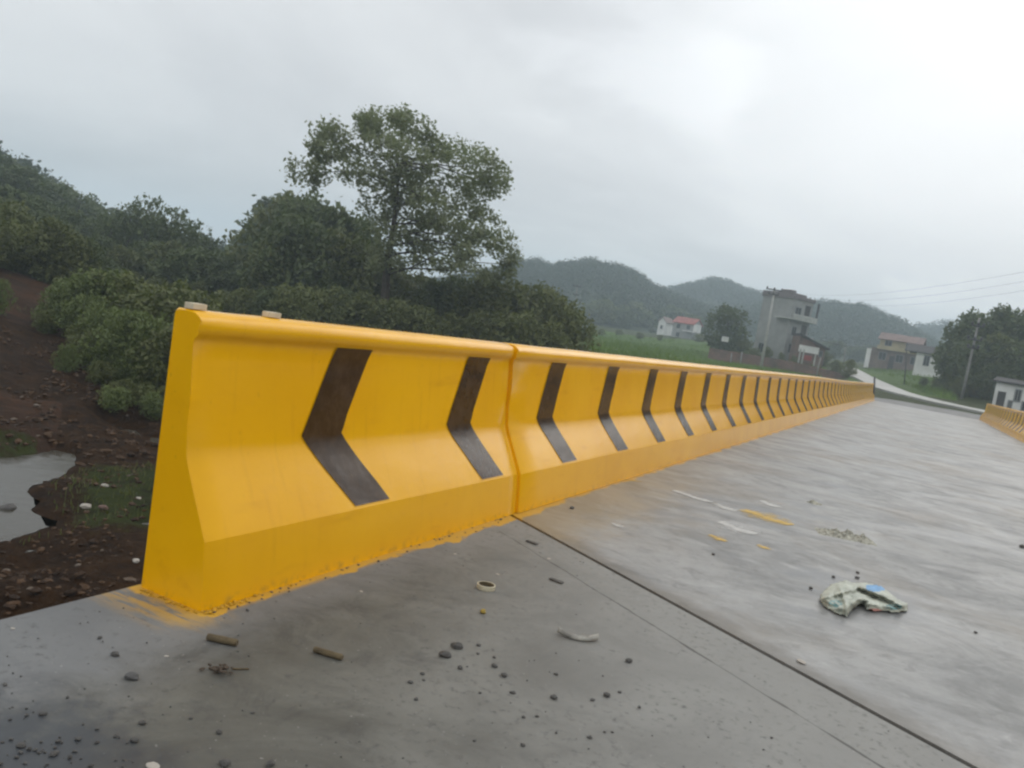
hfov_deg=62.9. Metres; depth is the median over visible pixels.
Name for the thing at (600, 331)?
bush
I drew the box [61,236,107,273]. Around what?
bush
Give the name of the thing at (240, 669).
twig
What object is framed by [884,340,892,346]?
window
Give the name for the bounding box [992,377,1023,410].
house
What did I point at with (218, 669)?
soil clod
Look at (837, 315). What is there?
hillside wood
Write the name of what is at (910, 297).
overhead cable
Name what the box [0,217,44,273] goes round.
bush
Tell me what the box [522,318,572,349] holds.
tree
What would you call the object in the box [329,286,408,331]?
bush
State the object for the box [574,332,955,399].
crop grass
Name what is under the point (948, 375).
tree
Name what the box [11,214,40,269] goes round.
bush
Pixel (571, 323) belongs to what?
tree
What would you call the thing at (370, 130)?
tree
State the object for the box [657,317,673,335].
house
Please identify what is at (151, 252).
tree
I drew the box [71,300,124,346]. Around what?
bush
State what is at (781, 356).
bush
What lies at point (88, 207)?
tree
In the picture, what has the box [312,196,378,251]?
tree
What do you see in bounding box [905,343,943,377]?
house
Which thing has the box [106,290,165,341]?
bush
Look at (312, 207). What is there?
tree
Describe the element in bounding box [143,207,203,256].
tree
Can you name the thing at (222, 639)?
stick
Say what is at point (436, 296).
tree
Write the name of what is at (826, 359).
bush
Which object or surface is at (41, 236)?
bush
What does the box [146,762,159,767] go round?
chip
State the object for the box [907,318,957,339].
hillside wood
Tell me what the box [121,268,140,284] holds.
bush
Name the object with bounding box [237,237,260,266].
tree
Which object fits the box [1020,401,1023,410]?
window
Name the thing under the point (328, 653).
stick
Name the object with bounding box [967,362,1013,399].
tree
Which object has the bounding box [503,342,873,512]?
concrete barrier
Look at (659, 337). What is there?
bush
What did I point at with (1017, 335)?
tree
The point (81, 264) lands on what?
bush
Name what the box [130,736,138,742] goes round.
pebble
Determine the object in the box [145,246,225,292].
tree
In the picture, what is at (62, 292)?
bush
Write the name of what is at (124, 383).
bush
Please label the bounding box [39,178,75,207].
tree
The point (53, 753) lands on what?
pebble
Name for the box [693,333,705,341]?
bush
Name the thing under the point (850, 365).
bush
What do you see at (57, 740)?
grit
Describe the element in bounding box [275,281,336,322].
bush
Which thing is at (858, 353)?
tree
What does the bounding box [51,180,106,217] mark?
tree
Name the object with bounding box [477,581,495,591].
tape roll
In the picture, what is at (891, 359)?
door
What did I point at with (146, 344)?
bush
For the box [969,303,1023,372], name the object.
tree
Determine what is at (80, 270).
bush
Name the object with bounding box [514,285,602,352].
tree
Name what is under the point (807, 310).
door
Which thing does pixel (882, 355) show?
window
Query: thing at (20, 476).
water
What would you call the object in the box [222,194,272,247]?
tree
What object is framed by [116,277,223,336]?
bush
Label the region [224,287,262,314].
bush
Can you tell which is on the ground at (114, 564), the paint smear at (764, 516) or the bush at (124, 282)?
the bush at (124, 282)
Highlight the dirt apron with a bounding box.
[874,397,980,419]
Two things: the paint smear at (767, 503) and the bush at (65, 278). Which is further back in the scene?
the bush at (65, 278)
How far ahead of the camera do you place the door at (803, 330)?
116.56 m
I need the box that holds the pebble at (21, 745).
[16,742,25,747]
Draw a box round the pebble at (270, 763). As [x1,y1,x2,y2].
[266,759,274,767]
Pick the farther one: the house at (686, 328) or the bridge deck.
the house at (686, 328)
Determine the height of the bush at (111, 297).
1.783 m
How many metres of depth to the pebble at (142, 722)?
2.09 m
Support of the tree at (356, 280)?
on the ground at (114, 564)
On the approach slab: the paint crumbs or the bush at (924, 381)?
the paint crumbs
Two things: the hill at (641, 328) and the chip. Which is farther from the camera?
the hill at (641, 328)
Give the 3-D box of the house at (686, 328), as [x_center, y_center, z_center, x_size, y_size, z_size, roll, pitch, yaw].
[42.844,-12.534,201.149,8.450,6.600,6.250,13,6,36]
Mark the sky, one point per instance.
(841, 150)
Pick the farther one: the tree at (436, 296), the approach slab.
the tree at (436, 296)
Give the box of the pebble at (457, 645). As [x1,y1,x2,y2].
[450,642,462,649]
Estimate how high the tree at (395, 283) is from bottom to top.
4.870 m
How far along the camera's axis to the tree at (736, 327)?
113.26 m
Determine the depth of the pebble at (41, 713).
2.06 m
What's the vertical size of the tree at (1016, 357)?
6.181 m
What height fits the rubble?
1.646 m
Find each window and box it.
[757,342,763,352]
[791,326,796,335]
[795,307,801,314]
[878,352,886,359]
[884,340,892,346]
[895,354,903,362]
[909,357,915,364]
[922,355,930,365]
[1006,400,1012,408]
[1013,389,1022,401]
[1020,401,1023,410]
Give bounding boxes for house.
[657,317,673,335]
[671,316,708,339]
[754,289,819,360]
[788,333,829,367]
[863,332,926,370]
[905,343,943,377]
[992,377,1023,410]
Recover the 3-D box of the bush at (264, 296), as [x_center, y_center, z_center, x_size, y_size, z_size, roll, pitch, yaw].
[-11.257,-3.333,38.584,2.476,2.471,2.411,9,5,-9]
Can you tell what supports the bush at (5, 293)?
on the ground at (114, 564)
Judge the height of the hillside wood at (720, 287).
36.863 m
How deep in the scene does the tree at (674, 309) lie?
248.23 m
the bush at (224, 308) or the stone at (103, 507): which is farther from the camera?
the bush at (224, 308)
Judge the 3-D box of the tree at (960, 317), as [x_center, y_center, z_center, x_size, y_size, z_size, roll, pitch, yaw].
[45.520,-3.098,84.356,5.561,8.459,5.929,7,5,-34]
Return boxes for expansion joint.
[515,518,968,766]
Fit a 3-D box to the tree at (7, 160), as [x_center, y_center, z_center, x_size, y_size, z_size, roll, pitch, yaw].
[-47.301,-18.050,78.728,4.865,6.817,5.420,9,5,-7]
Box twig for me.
[232,668,248,669]
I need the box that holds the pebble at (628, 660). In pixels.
[625,658,631,662]
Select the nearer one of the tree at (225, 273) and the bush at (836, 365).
the tree at (225, 273)
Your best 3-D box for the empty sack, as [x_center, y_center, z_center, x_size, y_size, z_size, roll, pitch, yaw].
[1.865,1.110,4.415,0.418,0.068,0.885,12,5,25]
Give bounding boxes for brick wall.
[708,348,846,378]
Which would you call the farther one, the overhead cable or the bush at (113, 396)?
the overhead cable
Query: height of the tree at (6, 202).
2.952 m
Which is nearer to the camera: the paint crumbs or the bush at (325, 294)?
the paint crumbs
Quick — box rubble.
[0,325,161,614]
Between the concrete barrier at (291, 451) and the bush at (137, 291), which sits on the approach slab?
the concrete barrier at (291, 451)
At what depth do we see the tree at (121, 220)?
58.91 m
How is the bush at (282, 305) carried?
on the ground at (114, 564)
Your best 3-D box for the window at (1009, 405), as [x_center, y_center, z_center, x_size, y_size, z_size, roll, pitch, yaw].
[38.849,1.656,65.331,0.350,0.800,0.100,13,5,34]
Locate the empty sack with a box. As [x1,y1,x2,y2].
[819,580,906,616]
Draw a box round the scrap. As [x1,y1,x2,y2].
[549,577,563,582]
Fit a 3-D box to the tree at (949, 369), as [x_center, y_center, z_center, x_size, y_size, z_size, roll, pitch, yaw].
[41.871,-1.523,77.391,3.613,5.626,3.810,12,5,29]
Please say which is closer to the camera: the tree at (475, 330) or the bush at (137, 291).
the bush at (137, 291)
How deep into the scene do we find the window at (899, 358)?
136.05 m
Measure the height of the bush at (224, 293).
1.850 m
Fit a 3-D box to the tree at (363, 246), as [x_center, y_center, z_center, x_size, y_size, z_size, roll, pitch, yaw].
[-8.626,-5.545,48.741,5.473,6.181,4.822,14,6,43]
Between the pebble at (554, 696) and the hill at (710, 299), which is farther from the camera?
the hill at (710, 299)
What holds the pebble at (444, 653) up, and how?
on the approach slab
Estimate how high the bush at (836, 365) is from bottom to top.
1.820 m
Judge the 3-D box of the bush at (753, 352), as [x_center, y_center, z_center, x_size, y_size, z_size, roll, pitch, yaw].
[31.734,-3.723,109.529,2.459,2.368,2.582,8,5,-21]
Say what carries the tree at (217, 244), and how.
on the ground at (114, 564)
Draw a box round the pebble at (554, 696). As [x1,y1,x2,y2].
[550,694,557,699]
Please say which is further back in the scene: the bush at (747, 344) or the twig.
the bush at (747, 344)
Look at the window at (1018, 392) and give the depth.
65.01 m
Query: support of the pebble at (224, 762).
on the approach slab
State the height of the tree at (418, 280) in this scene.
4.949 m
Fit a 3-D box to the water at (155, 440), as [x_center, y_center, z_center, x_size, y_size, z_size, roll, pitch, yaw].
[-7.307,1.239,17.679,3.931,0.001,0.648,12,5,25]
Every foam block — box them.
[184,302,206,309]
[262,311,280,318]
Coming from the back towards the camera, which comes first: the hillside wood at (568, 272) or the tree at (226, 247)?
the hillside wood at (568, 272)
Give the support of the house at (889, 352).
on the ground at (114, 564)
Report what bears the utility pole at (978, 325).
on the ground at (114, 564)
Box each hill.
[470,273,672,333]
[691,288,750,306]
[728,315,880,362]
[934,332,947,342]
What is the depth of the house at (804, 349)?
110.13 m
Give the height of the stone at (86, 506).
0.073 m
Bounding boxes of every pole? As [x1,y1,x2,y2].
[760,286,782,366]
[904,346,906,383]
[960,318,984,398]
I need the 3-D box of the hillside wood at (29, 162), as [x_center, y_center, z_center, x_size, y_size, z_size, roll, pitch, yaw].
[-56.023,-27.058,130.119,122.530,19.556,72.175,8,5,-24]
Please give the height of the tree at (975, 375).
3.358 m
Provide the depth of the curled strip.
3.17 m
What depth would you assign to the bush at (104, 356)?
21.28 m
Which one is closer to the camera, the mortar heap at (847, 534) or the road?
the mortar heap at (847, 534)
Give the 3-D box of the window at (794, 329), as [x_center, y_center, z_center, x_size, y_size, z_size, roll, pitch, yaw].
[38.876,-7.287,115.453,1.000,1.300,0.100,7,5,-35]
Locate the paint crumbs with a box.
[140,584,292,614]
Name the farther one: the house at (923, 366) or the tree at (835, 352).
the tree at (835, 352)
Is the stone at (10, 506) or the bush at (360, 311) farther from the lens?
the bush at (360, 311)
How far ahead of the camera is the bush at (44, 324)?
24.21 m
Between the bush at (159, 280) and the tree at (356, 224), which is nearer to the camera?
the bush at (159, 280)
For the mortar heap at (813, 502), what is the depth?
7.36 m
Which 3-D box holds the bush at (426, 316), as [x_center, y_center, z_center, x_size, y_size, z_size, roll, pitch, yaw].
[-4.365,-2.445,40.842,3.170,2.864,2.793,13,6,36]
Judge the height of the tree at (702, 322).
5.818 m
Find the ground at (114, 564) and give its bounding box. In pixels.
[0,266,992,619]
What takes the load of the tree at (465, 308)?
on the ground at (114, 564)
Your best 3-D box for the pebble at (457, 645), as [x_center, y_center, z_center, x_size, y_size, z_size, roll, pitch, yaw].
[-0.189,0.905,2.901,0.041,0.022,0.034,8,5,-25]
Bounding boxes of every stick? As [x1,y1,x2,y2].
[206,633,238,645]
[313,646,343,659]
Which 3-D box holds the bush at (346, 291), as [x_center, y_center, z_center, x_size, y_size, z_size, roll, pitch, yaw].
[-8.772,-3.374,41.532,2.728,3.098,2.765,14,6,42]
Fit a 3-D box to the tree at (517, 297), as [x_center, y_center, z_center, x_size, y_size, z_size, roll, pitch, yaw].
[0.412,-3.371,45.439,6.537,5.335,6.474,12,5,24]
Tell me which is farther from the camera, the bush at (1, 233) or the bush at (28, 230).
the bush at (28, 230)
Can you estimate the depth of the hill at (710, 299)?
386.40 m
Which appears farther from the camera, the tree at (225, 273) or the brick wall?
the brick wall
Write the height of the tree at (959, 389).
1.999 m
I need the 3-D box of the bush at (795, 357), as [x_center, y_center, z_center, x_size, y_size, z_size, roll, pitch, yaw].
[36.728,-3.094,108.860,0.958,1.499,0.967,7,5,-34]
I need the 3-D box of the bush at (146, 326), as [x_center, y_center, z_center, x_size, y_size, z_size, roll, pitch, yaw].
[-9.328,-0.823,21.593,2.466,2.256,2.426,12,5,27]
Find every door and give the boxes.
[800,325,807,335]
[803,305,811,316]
[887,356,894,368]
[995,391,1005,406]
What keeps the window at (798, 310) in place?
in the house at (791, 313)
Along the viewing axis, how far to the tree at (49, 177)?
85.00 m
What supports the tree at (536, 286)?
on the ground at (114, 564)
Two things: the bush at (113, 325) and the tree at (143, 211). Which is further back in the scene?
the tree at (143, 211)
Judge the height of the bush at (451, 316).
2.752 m
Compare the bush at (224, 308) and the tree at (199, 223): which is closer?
the bush at (224, 308)
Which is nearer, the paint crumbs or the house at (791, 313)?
the paint crumbs
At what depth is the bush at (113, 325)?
21.30 m
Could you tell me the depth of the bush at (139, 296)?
24.89 m
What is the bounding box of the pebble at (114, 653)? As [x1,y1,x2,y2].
[110,651,119,656]
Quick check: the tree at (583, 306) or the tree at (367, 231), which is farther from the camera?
the tree at (583, 306)
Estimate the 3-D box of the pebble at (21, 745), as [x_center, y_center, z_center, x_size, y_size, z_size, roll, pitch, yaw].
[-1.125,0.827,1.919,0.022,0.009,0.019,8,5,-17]
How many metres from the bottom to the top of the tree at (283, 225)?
6.967 m
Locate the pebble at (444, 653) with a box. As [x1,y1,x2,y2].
[438,650,450,657]
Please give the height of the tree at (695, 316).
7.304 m
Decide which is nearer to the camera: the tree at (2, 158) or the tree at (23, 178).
the tree at (23, 178)
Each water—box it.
[0,450,75,552]
[123,429,158,442]
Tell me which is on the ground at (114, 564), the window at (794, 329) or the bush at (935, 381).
the bush at (935, 381)
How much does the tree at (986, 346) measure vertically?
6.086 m
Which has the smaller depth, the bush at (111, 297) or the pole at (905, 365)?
the bush at (111, 297)
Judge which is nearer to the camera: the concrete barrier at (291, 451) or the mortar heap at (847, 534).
the concrete barrier at (291, 451)
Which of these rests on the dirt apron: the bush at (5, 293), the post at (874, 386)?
the post at (874, 386)
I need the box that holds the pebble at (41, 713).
[38,711,46,715]
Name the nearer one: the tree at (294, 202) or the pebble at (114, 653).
the pebble at (114, 653)
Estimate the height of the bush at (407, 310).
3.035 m
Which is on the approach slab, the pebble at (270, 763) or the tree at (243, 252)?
the pebble at (270, 763)
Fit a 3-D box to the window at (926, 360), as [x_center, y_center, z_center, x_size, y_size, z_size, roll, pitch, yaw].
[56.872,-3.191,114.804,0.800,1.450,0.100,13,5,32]
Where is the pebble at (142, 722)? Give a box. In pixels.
[138,720,145,724]
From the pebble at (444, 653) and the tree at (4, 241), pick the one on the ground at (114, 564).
the tree at (4, 241)
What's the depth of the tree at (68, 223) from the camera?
51.07 m
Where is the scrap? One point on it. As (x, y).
(555, 580)
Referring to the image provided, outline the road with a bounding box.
[841,368,984,413]
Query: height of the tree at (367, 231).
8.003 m
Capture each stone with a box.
[0,503,16,509]
[80,503,90,508]
[98,505,108,509]
[124,671,138,679]
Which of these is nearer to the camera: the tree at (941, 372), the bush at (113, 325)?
the bush at (113, 325)
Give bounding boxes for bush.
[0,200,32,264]
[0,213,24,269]
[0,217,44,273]
[0,229,4,260]
[0,279,17,313]
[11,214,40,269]
[15,221,65,271]
[22,215,89,283]
[23,224,102,285]
[30,279,86,328]
[31,308,60,334]
[40,276,77,307]
[42,267,116,320]
[44,273,87,305]
[49,343,81,371]
[51,294,108,336]
[58,267,136,308]
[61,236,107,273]
[64,320,96,342]
[65,330,112,365]
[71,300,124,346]
[71,345,127,378]
[74,306,159,377]
[85,360,118,386]
[87,269,154,309]
[93,384,137,412]
[98,279,154,313]
[100,285,173,316]
[102,308,173,386]
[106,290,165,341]
[106,295,122,306]
[108,378,136,400]
[109,283,176,317]
[110,345,149,390]
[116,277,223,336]
[116,288,209,329]
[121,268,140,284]
[125,323,173,397]
[127,351,168,391]
[128,382,164,407]
[134,390,164,420]
[147,277,166,289]
[213,294,235,312]
[218,288,240,313]
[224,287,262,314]
[241,286,289,315]
[262,288,319,321]
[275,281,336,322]
[301,283,353,324]
[315,285,360,321]
[325,296,390,328]
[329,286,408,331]
[597,329,605,335]
[615,329,623,334]
[635,332,644,338]
[656,335,663,340]
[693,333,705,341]
[729,338,754,353]
[746,347,761,355]
[761,346,773,357]
[777,352,785,359]
[790,354,797,362]
[822,350,833,366]
[829,359,843,371]
[839,359,857,377]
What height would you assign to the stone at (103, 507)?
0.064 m
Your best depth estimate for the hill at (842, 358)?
275.51 m
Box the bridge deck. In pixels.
[510,401,1023,767]
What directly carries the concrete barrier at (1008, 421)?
on the bridge deck
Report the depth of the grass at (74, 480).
12.86 m
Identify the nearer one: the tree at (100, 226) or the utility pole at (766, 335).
the tree at (100, 226)
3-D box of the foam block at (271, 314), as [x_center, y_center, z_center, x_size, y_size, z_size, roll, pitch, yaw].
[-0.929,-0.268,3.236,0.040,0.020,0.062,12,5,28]
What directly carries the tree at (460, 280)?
on the ground at (114, 564)
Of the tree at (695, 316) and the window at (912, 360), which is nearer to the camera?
the window at (912, 360)
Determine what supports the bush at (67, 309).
on the ground at (114, 564)
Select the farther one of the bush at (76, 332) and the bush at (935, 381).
the bush at (935, 381)
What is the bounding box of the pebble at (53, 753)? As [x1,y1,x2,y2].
[49,751,58,756]
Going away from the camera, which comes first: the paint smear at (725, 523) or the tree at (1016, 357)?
the paint smear at (725, 523)
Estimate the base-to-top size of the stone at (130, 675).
0.017 m
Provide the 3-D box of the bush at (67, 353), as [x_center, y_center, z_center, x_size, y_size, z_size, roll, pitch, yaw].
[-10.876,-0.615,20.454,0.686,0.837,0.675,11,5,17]
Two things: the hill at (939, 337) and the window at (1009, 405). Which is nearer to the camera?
the window at (1009, 405)
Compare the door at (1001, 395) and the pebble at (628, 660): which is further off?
the door at (1001, 395)
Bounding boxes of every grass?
[0,272,156,544]
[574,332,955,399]
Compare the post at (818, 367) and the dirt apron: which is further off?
the post at (818, 367)
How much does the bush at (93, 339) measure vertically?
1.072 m
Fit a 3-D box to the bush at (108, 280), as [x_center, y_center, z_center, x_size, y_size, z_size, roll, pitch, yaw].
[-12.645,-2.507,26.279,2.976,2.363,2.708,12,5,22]
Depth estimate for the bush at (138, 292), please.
26.03 m
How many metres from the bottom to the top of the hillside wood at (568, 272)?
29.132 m
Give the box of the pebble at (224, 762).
[219,759,230,766]
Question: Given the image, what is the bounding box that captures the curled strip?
[558,626,598,641]
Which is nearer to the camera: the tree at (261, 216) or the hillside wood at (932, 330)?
the tree at (261, 216)
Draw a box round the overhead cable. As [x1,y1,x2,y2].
[809,281,1023,300]
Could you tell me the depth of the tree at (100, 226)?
59.08 m
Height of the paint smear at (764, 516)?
0.001 m
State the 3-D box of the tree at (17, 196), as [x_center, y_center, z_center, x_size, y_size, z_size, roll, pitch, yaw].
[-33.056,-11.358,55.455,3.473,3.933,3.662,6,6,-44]
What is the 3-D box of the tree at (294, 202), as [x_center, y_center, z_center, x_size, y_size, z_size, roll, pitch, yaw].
[-13.833,-8.481,55.093,6.534,9.055,6.361,13,5,32]
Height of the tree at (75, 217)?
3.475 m
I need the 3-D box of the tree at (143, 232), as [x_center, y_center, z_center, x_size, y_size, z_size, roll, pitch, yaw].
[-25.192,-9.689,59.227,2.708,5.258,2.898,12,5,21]
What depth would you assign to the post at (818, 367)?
96.64 m
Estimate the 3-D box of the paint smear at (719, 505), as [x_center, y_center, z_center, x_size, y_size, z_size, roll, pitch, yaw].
[1.627,0.944,6.443,0.322,0.001,0.386,12,5,25]
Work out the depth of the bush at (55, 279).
27.55 m
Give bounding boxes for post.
[816,358,820,375]
[873,377,875,394]
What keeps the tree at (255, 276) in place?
on the ground at (114, 564)
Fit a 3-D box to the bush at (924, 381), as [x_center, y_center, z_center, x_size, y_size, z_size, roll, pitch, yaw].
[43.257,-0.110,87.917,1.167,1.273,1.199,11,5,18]
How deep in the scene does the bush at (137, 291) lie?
25.27 m
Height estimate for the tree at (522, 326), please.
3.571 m
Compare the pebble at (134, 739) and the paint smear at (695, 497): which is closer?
the pebble at (134, 739)
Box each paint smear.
[674,490,718,503]
[711,502,737,510]
[717,521,757,533]
[741,509,793,524]
[760,500,779,506]
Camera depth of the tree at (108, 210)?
87.17 m
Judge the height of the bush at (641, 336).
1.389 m
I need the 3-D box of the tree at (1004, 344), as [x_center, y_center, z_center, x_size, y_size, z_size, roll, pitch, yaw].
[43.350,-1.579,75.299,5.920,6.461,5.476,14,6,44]
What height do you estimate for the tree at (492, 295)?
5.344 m
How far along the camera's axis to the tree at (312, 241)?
46.08 m
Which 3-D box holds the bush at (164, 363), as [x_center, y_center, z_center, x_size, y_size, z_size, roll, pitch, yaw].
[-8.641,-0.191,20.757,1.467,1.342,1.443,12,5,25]
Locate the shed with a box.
[721,335,728,341]
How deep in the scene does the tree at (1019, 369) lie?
72.36 m
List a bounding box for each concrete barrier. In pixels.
[141,307,515,610]
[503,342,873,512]
[979,403,1023,442]
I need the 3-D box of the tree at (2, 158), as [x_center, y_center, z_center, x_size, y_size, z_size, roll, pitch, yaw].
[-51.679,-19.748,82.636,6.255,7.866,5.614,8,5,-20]
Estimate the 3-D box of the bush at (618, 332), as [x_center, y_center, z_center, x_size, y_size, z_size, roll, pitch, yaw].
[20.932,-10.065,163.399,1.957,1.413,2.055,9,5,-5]
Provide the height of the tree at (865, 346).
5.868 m
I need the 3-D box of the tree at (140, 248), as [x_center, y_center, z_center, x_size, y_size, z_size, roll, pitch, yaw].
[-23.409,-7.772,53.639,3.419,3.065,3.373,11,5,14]
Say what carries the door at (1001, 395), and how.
in the house at (1008, 392)
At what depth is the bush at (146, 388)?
19.49 m
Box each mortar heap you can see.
[806,500,822,504]
[815,528,876,545]
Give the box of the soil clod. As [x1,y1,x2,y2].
[199,663,232,673]
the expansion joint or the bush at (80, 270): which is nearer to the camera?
the expansion joint
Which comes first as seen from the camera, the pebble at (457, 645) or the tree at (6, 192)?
the pebble at (457, 645)
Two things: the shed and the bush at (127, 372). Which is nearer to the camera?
the bush at (127, 372)
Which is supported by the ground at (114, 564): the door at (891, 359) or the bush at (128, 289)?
the bush at (128, 289)
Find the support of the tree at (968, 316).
on the ground at (114, 564)
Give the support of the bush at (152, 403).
on the ground at (114, 564)
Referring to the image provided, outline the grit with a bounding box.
[0,516,942,767]
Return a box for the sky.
[0,0,1023,331]
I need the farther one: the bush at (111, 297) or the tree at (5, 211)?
the tree at (5, 211)
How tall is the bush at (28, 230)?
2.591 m
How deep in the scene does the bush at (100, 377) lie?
20.18 m
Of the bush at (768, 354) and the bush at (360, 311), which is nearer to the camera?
the bush at (360, 311)
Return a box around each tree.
[0,145,6,170]
[0,154,18,184]
[0,159,56,206]
[0,184,43,214]
[0,185,27,205]
[0,197,31,217]
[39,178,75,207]
[43,175,82,208]
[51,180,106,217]
[51,204,92,237]
[52,189,106,218]
[52,216,80,237]
[76,217,97,237]
[80,199,125,224]
[92,211,132,252]
[102,200,149,250]
[115,192,174,251]
[120,238,169,282]
[125,250,144,278]
[132,211,174,250]
[133,239,197,283]
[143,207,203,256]
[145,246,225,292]
[175,217,214,258]
[177,245,244,298]
[199,235,225,257]
[222,185,304,283]
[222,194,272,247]
[224,189,286,251]
[236,206,321,297]
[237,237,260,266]
[237,237,310,312]
[243,188,334,258]
[258,214,355,302]
[279,102,524,300]
[293,191,354,253]
[303,226,394,302]
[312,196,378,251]
[327,234,399,308]
[347,214,393,267]
[372,270,414,323]
[373,266,458,323]
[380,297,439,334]
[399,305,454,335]
[402,274,467,332]
[429,272,470,320]
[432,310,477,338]
[438,277,502,333]
[454,309,520,342]
[455,271,574,348]
[466,275,514,332]
[477,307,554,347]
[509,279,567,328]
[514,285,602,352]
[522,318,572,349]
[538,299,596,351]
[574,303,597,322]
[658,304,685,317]
[686,313,704,324]
[700,302,756,351]
[700,321,715,335]
[825,339,848,358]
[848,345,866,362]
[861,344,876,361]
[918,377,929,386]
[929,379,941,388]
[930,306,1014,374]
[932,319,981,387]
[933,312,963,357]
[943,357,957,390]
[945,342,970,390]
[947,333,1012,396]
[949,377,973,396]
[954,362,987,396]
[960,331,1023,395]
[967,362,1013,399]
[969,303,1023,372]
[986,337,1023,379]
[993,308,1023,345]
[993,364,1023,385]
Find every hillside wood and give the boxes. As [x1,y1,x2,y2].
[0,140,428,305]
[413,255,721,339]
[662,275,763,309]
[718,296,941,351]
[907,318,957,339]
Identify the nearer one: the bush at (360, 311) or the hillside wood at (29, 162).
the bush at (360, 311)
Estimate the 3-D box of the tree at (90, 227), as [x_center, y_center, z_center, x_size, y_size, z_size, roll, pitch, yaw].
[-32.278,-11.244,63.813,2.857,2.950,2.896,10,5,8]
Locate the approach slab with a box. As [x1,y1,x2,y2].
[0,515,969,767]
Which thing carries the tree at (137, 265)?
on the ground at (114, 564)
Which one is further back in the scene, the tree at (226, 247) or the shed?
the shed

